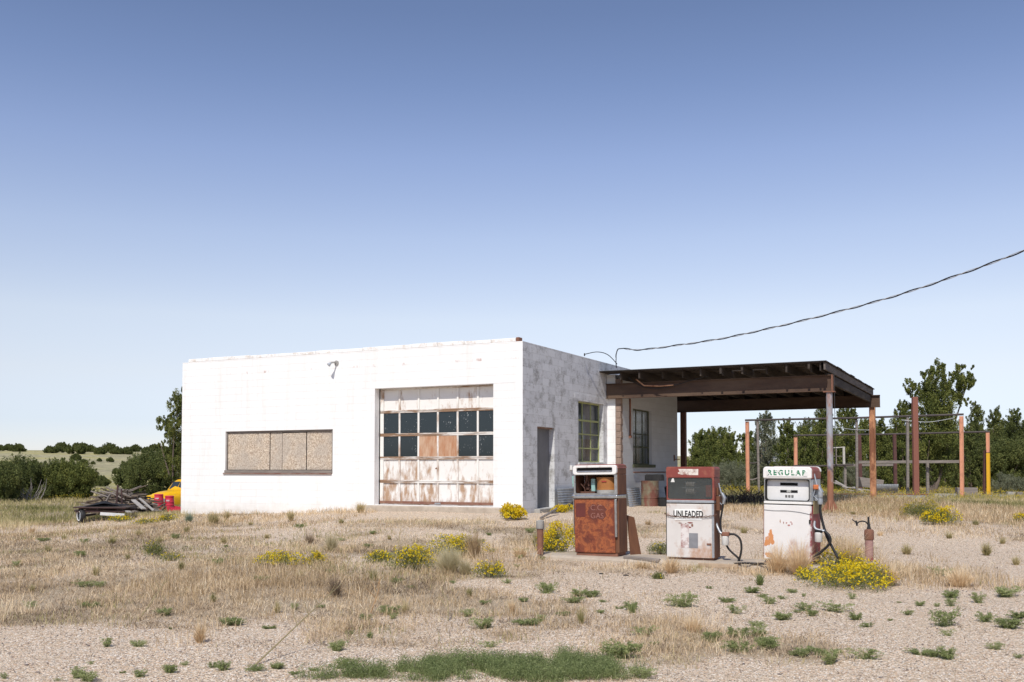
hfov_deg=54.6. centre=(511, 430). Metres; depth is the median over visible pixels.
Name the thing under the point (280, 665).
green weed
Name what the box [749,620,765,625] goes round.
green weed
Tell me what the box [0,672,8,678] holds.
green weed
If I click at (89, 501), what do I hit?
log
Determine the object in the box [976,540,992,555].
bunch grass
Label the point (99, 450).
distant juniper
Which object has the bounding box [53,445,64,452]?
distant juniper
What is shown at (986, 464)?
pole frame
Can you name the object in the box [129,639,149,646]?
green weed
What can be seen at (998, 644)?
green weed
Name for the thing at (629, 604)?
green weed
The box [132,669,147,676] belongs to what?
green weed
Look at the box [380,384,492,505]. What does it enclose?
garage door
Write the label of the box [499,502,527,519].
flowering shrub
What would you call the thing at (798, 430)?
juniper
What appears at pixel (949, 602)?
green weed
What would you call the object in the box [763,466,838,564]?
fuel pump
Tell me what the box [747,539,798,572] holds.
bunch grass
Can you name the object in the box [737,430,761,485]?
juniper
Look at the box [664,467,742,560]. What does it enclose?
fuel pump
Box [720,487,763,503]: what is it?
dead brush
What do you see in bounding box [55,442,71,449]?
distant juniper
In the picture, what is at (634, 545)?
loose pump panel
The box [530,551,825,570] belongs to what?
pump island
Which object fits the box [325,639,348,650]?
green weed
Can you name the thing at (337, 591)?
bunch grass
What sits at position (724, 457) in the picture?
juniper
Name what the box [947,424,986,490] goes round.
juniper
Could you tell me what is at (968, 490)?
sheet box
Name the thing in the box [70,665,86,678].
green weed
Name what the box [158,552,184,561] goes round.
flowering shrub
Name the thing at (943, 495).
board box
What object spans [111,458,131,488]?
juniper bush
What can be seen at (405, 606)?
bunch grass
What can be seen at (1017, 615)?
green weed
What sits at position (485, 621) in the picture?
green weed
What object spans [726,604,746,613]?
green weed
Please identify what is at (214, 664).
green weed
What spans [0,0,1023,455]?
sky
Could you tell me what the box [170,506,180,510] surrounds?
red tub
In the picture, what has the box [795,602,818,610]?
green weed
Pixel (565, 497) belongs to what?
corrugated sheet
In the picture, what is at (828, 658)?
green weed
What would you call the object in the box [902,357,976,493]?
juniper
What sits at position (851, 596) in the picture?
green weed
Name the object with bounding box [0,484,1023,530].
field grass
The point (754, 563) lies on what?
loose hose
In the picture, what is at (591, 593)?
green weed
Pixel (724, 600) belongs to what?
green weed
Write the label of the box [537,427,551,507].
side door
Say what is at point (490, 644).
green weed
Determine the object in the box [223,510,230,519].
bunch grass
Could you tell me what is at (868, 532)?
standpipe
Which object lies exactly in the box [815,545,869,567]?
flowering shrub
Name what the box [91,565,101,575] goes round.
bunch grass
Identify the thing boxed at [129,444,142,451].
distant juniper
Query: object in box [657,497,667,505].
bucket
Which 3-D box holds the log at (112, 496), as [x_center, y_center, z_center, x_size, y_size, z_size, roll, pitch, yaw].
[-15.234,2.561,38.791,1.248,0.123,0.090,0,-2,-5]
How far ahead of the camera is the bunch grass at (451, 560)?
14.13 m
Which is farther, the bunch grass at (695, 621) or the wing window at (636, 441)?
the wing window at (636, 441)
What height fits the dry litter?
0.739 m
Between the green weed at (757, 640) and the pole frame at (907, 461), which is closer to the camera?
the green weed at (757, 640)
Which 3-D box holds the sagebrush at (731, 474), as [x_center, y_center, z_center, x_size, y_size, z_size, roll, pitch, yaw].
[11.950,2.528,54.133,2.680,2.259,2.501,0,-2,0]
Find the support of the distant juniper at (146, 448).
on the ground at (17, 650)
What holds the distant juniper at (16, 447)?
on the ground at (17, 650)
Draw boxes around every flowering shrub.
[107,515,133,521]
[131,517,159,524]
[141,539,169,556]
[157,512,179,520]
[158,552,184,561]
[252,549,313,567]
[308,550,327,562]
[360,548,392,563]
[386,543,436,570]
[424,533,493,556]
[469,559,507,578]
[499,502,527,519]
[536,521,576,552]
[551,503,572,512]
[646,540,665,553]
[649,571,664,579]
[792,554,901,591]
[794,565,815,579]
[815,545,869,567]
[899,498,940,517]
[919,505,962,524]
[1012,512,1023,521]
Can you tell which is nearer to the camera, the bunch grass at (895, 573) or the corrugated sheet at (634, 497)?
the bunch grass at (895, 573)
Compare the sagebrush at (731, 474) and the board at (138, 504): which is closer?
the board at (138, 504)
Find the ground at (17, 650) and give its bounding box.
[0,450,1023,681]
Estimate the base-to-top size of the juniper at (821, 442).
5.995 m
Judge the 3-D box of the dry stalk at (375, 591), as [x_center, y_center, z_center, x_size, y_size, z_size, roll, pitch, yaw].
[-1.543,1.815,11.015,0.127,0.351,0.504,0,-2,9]
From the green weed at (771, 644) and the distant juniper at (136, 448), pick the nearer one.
the green weed at (771, 644)
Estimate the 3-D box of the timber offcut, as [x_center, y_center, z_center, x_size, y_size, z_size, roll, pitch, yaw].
[2.027,1.995,15.487,0.605,0.079,0.090,-1,-3,32]
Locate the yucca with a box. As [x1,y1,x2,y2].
[182,512,196,522]
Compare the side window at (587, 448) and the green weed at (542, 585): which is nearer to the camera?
the green weed at (542, 585)
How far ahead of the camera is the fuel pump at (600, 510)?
16.04 m
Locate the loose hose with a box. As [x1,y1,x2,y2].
[734,562,766,564]
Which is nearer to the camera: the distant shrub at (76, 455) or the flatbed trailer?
the flatbed trailer
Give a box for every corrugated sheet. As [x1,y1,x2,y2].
[557,488,573,509]
[627,487,640,506]
[877,484,898,493]
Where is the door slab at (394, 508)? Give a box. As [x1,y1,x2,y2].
[364,505,504,513]
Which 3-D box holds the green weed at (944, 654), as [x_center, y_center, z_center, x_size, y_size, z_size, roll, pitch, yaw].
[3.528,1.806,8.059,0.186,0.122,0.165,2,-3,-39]
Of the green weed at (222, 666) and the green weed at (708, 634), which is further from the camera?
the green weed at (708, 634)
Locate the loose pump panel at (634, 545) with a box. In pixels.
[627,515,640,554]
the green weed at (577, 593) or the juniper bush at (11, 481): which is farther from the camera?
the juniper bush at (11, 481)
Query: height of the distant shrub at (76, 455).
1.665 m
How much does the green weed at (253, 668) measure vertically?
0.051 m
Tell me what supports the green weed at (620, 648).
on the ground at (17, 650)
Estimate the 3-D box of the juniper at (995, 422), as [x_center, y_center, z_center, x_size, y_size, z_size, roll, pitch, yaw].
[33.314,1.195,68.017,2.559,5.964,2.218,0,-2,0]
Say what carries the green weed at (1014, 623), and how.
on the ground at (17, 650)
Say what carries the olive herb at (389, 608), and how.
on the ground at (17, 650)
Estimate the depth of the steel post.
39.94 m
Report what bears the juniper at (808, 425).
on the ground at (17, 650)
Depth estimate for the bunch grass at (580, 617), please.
10.09 m
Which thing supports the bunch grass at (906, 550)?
on the ground at (17, 650)
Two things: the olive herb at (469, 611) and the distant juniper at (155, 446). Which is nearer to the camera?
the olive herb at (469, 611)
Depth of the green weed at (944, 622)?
9.56 m
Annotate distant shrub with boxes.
[69,453,81,460]
[94,475,109,486]
[106,457,113,461]
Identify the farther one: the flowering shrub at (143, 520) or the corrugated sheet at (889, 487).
the corrugated sheet at (889, 487)
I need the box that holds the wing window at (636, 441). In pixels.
[633,409,655,467]
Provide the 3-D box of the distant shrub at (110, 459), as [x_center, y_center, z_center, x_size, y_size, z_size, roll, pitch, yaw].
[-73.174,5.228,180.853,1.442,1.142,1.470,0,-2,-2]
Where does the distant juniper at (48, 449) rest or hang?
on the ground at (17, 650)
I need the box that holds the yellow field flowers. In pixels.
[52,484,1023,499]
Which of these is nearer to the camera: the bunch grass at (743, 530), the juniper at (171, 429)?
the bunch grass at (743, 530)
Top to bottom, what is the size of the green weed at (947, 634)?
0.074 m
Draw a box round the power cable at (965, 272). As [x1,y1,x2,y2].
[615,250,1023,367]
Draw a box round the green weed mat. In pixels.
[295,641,649,681]
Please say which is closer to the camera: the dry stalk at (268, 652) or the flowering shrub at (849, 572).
the dry stalk at (268, 652)
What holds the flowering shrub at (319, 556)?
on the ground at (17, 650)
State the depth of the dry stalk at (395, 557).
13.30 m
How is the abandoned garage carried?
on the ground at (17, 650)
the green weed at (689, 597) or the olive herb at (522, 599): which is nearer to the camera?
the green weed at (689, 597)
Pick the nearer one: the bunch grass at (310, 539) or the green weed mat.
the green weed mat
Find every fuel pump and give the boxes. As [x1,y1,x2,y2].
[572,464,627,556]
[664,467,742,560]
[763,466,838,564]
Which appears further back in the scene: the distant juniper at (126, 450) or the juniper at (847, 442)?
the distant juniper at (126, 450)
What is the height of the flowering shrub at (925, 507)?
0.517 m
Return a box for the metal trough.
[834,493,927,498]
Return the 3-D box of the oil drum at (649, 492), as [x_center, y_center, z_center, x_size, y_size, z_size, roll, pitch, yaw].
[4.256,1.932,30.604,0.564,0.788,0.564,0,-2,0]
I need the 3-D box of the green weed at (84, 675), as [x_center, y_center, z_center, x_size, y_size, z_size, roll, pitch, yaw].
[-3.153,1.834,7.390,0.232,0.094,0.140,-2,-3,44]
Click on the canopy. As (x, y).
(829, 387)
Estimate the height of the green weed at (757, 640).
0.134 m
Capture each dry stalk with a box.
[255,582,340,664]
[366,577,380,612]
[388,528,400,583]
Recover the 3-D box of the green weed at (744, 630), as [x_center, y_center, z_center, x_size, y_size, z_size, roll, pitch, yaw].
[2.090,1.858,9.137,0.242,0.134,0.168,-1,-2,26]
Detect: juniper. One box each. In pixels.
[1,443,12,450]
[9,443,25,451]
[42,445,57,452]
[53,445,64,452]
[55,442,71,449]
[64,442,87,453]
[86,444,95,451]
[93,447,106,453]
[102,442,116,452]
[108,446,123,453]
[117,447,133,454]
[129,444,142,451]
[141,446,152,452]
[149,443,157,450]
[156,388,181,483]
[687,428,716,466]
[690,426,734,462]
[705,428,718,463]
[709,441,739,462]
[711,425,750,489]
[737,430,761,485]
[750,410,780,487]
[769,417,798,466]
[785,426,808,462]
[791,425,820,484]
[796,417,819,436]
[809,409,841,487]
[814,428,854,482]
[824,408,876,489]
[851,418,879,467]
[864,418,892,488]
[881,399,921,492]
[883,424,904,471]
[901,424,924,486]
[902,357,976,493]
[921,434,964,486]
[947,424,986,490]
[959,401,993,487]
[968,435,1023,491]
[983,406,1012,475]
[986,419,1014,436]
[1002,407,1023,475]
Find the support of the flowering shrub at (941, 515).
on the ground at (17, 650)
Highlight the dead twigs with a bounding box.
[17,478,46,500]
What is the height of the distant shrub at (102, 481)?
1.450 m
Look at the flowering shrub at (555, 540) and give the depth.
16.84 m
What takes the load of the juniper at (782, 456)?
on the ground at (17, 650)
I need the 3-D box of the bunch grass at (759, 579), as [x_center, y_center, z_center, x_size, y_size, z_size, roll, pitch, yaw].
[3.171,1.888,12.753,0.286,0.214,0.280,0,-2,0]
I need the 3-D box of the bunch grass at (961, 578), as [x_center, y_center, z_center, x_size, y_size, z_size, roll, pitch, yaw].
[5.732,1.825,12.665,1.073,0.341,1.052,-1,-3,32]
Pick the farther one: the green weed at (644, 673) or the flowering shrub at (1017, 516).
the flowering shrub at (1017, 516)
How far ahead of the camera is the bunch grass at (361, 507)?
25.86 m
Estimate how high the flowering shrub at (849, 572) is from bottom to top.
0.432 m
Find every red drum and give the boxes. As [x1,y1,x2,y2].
[154,494,163,508]
[164,496,173,510]
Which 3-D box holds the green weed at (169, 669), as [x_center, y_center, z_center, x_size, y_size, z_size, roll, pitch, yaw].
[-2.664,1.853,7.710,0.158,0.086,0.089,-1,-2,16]
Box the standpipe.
[852,517,873,560]
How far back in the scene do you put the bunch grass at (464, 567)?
14.04 m
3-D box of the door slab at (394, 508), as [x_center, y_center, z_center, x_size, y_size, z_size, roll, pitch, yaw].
[-2.128,2.152,26.094,4.352,0.338,0.560,-1,-2,27]
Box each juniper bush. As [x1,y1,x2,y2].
[0,451,63,499]
[0,461,25,501]
[41,457,99,499]
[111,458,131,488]
[114,447,177,495]
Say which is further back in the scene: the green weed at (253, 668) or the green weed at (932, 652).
the green weed at (932, 652)
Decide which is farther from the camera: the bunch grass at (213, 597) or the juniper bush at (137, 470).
the juniper bush at (137, 470)
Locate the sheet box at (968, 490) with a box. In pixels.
[955,487,977,496]
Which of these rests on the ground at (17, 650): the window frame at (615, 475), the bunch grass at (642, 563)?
the bunch grass at (642, 563)
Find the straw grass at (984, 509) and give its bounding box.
[0,493,1023,649]
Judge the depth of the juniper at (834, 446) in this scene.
75.24 m
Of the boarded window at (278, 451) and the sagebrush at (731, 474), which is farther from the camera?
the sagebrush at (731, 474)
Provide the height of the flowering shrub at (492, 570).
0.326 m
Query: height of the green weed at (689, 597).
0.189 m
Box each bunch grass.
[44,545,53,551]
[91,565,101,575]
[106,535,121,543]
[172,560,185,569]
[190,621,211,642]
[204,510,223,524]
[210,593,216,601]
[219,536,228,543]
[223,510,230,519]
[272,599,281,612]
[285,509,297,519]
[300,530,315,544]
[318,573,345,596]
[321,532,341,551]
[354,502,367,512]
[369,568,378,580]
[399,599,409,612]
[425,543,478,573]
[456,558,476,574]
[461,530,488,558]
[463,587,473,596]
[502,545,530,556]
[506,599,515,612]
[528,530,536,546]
[574,605,587,623]
[623,561,658,568]
[624,600,637,612]
[658,553,692,572]
[674,613,709,631]
[739,526,747,532]
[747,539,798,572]
[753,574,770,584]
[772,536,830,574]
[826,530,873,564]
[871,558,912,585]
[898,544,917,554]
[933,562,994,586]
[940,530,956,538]
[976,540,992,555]
[996,536,1006,543]
[1009,555,1019,564]
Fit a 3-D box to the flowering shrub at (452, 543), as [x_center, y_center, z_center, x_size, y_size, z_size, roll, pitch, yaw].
[-0.892,1.899,16.511,1.192,0.438,1.019,0,-2,0]
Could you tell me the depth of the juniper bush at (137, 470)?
64.85 m
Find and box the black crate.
[645,474,663,480]
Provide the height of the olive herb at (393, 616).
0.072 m
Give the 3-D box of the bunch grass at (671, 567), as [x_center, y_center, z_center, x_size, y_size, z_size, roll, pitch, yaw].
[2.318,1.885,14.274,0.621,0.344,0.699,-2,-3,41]
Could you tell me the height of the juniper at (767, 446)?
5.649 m
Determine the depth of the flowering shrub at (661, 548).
16.90 m
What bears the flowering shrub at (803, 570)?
on the ground at (17, 650)
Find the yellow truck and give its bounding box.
[147,479,180,505]
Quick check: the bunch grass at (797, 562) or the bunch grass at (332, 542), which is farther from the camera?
the bunch grass at (332, 542)
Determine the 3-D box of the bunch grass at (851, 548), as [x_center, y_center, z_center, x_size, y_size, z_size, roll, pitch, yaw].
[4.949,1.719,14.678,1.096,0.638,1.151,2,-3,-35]
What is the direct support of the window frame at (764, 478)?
in the fuel pump at (793, 499)
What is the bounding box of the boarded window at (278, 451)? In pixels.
[223,429,332,473]
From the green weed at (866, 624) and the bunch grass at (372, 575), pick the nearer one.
the green weed at (866, 624)
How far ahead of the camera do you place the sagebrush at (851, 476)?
55.76 m
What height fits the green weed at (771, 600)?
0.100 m
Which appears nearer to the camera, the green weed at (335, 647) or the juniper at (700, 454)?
the green weed at (335, 647)
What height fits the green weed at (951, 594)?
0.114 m
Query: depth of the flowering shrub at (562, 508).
25.71 m
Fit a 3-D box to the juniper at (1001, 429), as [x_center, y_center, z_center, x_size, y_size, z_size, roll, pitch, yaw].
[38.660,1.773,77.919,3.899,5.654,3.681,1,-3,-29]
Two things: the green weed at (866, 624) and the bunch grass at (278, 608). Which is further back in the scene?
the bunch grass at (278, 608)
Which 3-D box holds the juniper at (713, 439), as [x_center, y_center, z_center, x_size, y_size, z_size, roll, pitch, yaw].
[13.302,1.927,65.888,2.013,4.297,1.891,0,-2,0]
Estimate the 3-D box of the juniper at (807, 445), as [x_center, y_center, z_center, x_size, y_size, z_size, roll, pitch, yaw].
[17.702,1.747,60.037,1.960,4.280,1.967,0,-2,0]
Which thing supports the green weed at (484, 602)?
on the ground at (17, 650)
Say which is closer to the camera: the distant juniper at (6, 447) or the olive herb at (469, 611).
the olive herb at (469, 611)
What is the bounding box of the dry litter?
[0,511,1023,681]
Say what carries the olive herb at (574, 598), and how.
on the ground at (17, 650)
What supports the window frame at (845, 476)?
on the ground at (17, 650)
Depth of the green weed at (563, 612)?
10.66 m
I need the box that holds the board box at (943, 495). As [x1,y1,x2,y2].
[934,494,956,496]
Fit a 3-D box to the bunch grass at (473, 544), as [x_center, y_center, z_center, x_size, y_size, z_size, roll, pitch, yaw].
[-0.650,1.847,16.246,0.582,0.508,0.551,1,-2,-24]
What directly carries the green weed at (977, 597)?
on the ground at (17, 650)
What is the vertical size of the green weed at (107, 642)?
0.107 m
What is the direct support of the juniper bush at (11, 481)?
on the ground at (17, 650)
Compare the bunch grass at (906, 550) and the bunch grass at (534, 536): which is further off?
the bunch grass at (534, 536)
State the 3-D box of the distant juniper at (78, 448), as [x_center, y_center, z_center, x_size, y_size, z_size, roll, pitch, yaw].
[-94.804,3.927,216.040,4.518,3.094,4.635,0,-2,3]
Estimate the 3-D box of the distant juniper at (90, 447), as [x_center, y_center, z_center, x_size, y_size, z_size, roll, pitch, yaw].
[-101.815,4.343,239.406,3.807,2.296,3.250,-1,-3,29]
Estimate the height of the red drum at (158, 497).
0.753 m
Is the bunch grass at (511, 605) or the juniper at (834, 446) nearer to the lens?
the bunch grass at (511, 605)
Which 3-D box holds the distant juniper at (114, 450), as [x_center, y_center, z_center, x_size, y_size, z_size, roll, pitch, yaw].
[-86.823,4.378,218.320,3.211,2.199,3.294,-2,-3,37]
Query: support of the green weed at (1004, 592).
on the ground at (17, 650)
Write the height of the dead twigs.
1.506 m
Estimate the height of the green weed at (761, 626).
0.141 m
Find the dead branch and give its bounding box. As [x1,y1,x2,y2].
[540,508,558,518]
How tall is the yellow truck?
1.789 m
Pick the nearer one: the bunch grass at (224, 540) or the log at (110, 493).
the bunch grass at (224, 540)
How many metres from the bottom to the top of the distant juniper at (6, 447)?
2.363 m
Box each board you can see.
[90,496,117,503]
[131,499,145,509]
[139,498,154,510]
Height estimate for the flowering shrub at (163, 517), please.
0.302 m
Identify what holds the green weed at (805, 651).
on the ground at (17, 650)
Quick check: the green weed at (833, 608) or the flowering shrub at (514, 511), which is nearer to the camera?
the green weed at (833, 608)
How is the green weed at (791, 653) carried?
on the ground at (17, 650)
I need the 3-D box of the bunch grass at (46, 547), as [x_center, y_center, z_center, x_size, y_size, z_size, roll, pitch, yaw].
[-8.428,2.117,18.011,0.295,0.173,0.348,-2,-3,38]
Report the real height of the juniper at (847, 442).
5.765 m
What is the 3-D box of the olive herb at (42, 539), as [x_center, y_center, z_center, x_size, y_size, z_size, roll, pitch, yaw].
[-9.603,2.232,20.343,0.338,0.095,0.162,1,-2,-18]
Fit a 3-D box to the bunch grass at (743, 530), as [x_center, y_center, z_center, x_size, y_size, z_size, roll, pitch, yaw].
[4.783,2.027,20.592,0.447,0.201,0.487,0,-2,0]
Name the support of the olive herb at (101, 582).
on the ground at (17, 650)
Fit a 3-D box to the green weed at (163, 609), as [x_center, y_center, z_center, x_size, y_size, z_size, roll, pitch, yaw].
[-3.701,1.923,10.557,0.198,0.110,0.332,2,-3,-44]
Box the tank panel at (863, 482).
[858,477,883,487]
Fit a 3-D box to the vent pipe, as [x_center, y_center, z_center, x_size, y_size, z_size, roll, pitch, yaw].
[0.463,1.740,16.245,0.136,0.552,0.136,0,-2,0]
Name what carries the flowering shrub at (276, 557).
on the ground at (17, 650)
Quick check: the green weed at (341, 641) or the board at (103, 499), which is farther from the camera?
the board at (103, 499)
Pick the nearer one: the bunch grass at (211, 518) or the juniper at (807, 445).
the bunch grass at (211, 518)
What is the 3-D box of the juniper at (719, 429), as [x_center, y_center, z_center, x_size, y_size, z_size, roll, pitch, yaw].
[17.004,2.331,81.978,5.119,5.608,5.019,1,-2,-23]
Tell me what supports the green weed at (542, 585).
on the ground at (17, 650)
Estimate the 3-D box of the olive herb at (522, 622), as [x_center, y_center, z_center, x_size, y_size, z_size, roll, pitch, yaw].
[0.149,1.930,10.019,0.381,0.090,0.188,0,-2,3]
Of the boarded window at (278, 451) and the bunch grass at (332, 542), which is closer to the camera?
the bunch grass at (332, 542)
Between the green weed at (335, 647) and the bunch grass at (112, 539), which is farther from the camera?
the bunch grass at (112, 539)
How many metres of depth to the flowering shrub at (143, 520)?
26.34 m
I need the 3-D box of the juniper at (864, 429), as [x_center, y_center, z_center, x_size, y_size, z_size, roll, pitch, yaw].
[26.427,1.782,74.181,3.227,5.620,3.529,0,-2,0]
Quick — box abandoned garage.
[181,337,679,515]
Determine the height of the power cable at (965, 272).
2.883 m
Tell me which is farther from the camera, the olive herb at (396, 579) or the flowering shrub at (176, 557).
the flowering shrub at (176, 557)
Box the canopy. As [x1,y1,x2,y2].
[599,360,879,511]
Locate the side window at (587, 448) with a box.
[578,401,604,464]
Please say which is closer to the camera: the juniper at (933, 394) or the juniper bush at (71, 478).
the juniper at (933, 394)
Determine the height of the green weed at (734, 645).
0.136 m
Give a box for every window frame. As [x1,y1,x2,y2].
[574,474,617,494]
[667,477,713,499]
[764,478,810,501]
[833,447,846,491]
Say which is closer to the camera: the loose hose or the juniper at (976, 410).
the loose hose
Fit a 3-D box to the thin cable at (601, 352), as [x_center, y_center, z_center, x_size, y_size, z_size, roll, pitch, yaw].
[2.663,-2.195,29.385,0.084,0.270,1.968,-2,-3,35]
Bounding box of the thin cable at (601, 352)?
[584,352,616,363]
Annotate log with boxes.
[86,498,115,502]
[100,490,124,499]
[106,487,135,498]
[106,495,138,497]
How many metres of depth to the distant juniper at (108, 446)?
230.06 m
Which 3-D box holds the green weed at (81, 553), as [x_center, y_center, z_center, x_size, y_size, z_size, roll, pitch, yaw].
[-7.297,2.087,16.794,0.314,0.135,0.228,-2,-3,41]
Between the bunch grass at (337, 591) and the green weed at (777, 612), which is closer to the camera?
the green weed at (777, 612)
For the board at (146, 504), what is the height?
0.479 m
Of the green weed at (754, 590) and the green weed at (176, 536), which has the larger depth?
the green weed at (176, 536)
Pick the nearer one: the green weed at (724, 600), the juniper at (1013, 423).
the green weed at (724, 600)
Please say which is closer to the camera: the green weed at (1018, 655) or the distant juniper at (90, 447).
the green weed at (1018, 655)
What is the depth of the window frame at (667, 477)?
15.33 m
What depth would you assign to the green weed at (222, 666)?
7.80 m
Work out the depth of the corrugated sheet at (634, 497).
30.49 m
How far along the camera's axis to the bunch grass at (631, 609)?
10.72 m
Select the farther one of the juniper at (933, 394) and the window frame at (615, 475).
the juniper at (933, 394)
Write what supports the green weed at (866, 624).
on the ground at (17, 650)
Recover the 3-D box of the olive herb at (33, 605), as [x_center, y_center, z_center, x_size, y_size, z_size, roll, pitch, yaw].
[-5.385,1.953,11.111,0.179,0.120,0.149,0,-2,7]
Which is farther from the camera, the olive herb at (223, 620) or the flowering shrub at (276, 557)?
the flowering shrub at (276, 557)
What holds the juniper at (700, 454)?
on the ground at (17, 650)
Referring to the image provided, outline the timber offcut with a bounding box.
[623,555,660,561]
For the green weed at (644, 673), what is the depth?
7.57 m
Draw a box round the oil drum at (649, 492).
[641,481,658,505]
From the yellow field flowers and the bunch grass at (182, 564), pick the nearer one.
the bunch grass at (182, 564)
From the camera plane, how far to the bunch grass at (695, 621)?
9.44 m
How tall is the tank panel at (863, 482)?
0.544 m
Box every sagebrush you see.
[713,457,755,490]
[838,462,868,492]
[990,472,1023,494]
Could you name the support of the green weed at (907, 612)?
on the ground at (17, 650)
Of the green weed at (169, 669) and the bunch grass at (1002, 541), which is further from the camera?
the bunch grass at (1002, 541)
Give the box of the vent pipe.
[536,520,543,553]
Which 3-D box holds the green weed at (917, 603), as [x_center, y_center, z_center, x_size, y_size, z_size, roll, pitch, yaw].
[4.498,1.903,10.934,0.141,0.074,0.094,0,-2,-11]
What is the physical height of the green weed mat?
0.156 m
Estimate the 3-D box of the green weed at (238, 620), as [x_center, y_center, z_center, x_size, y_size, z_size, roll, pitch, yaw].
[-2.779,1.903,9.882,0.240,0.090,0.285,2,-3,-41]
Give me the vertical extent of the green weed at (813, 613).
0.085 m
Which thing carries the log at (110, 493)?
on the log
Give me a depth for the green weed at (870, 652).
8.11 m
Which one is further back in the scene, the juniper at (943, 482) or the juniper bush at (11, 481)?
the juniper at (943, 482)
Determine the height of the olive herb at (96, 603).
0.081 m
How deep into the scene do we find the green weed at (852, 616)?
10.05 m
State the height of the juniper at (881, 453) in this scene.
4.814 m
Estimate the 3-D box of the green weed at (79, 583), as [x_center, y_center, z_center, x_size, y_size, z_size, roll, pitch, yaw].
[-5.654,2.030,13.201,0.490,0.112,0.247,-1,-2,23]
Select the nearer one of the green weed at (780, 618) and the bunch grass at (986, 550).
the green weed at (780, 618)
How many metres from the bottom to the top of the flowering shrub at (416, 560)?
0.444 m
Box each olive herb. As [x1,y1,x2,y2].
[11,560,21,566]
[22,600,36,607]
[35,537,52,540]
[82,601,100,607]
[92,581,107,586]
[211,557,223,564]
[218,617,228,623]
[261,625,276,628]
[359,613,372,619]
[376,604,402,614]
[389,613,397,618]
[390,577,403,582]
[458,608,475,616]
[508,617,543,625]
[517,597,528,601]
[560,595,584,602]
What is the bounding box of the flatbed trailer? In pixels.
[73,485,135,522]
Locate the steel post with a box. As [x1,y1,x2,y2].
[911,397,918,493]
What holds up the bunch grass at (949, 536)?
on the ground at (17, 650)
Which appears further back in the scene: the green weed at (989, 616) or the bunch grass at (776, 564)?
the bunch grass at (776, 564)
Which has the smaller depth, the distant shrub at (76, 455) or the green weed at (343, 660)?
the green weed at (343, 660)
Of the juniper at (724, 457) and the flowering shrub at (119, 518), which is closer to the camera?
the flowering shrub at (119, 518)
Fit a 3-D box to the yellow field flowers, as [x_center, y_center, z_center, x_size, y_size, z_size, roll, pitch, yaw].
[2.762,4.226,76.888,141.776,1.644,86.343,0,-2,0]
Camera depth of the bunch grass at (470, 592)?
12.30 m
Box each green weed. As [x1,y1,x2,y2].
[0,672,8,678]
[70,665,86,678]
[71,579,96,586]
[74,550,85,555]
[77,670,99,681]
[99,637,112,646]
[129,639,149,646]
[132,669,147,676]
[152,606,172,615]
[160,664,177,672]
[171,533,181,537]
[207,661,217,667]
[215,660,230,669]
[224,617,245,625]
[244,664,266,670]
[268,661,286,669]
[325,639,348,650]
[327,642,342,650]
[333,657,365,667]
[368,665,383,676]
[468,617,493,628]
[479,599,491,604]
[479,640,503,647]
[534,581,558,593]
[555,611,569,615]
[568,587,587,596]
[582,590,602,597]
[598,638,640,658]
[603,667,620,678]
[621,600,638,609]
[628,666,658,678]
[630,625,658,635]
[663,591,698,606]
[701,630,724,642]
[718,597,737,602]
[719,638,755,652]
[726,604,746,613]
[726,625,751,637]
[743,586,761,592]
[747,622,767,636]
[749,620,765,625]
[753,636,783,649]
[760,596,775,603]
[760,636,780,650]
[772,612,792,619]
[774,610,792,619]
[787,588,797,592]
[787,650,798,655]
[792,645,813,656]
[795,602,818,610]
[806,610,817,615]
[810,647,832,655]
[816,600,854,612]
[820,648,841,664]
[844,647,884,659]
[846,593,857,598]
[847,611,862,619]
[859,621,874,626]
[901,609,913,614]
[903,647,934,655]
[914,600,925,605]
[922,648,940,656]
[926,566,954,575]
[927,607,962,626]
[936,645,957,659]
[938,629,954,635]
[942,589,960,597]
[944,597,960,605]
[969,592,986,602]
[974,611,996,621]
[983,641,1004,649]
[990,617,1023,628]
[992,585,1022,596]
[1005,610,1023,618]
[1013,653,1023,657]
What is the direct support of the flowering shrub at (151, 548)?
on the ground at (17, 650)
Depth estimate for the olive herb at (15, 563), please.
15.68 m
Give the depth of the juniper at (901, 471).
57.80 m
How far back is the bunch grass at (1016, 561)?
15.12 m
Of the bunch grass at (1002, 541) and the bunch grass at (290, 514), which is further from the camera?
the bunch grass at (290, 514)
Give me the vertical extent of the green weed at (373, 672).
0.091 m
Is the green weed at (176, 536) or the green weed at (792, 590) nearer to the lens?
the green weed at (792, 590)
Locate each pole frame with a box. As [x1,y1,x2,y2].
[745,413,963,496]
[793,431,990,494]
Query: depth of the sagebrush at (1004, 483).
51.63 m
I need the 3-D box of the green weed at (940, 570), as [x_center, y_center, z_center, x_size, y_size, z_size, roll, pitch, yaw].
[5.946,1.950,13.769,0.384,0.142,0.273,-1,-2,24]

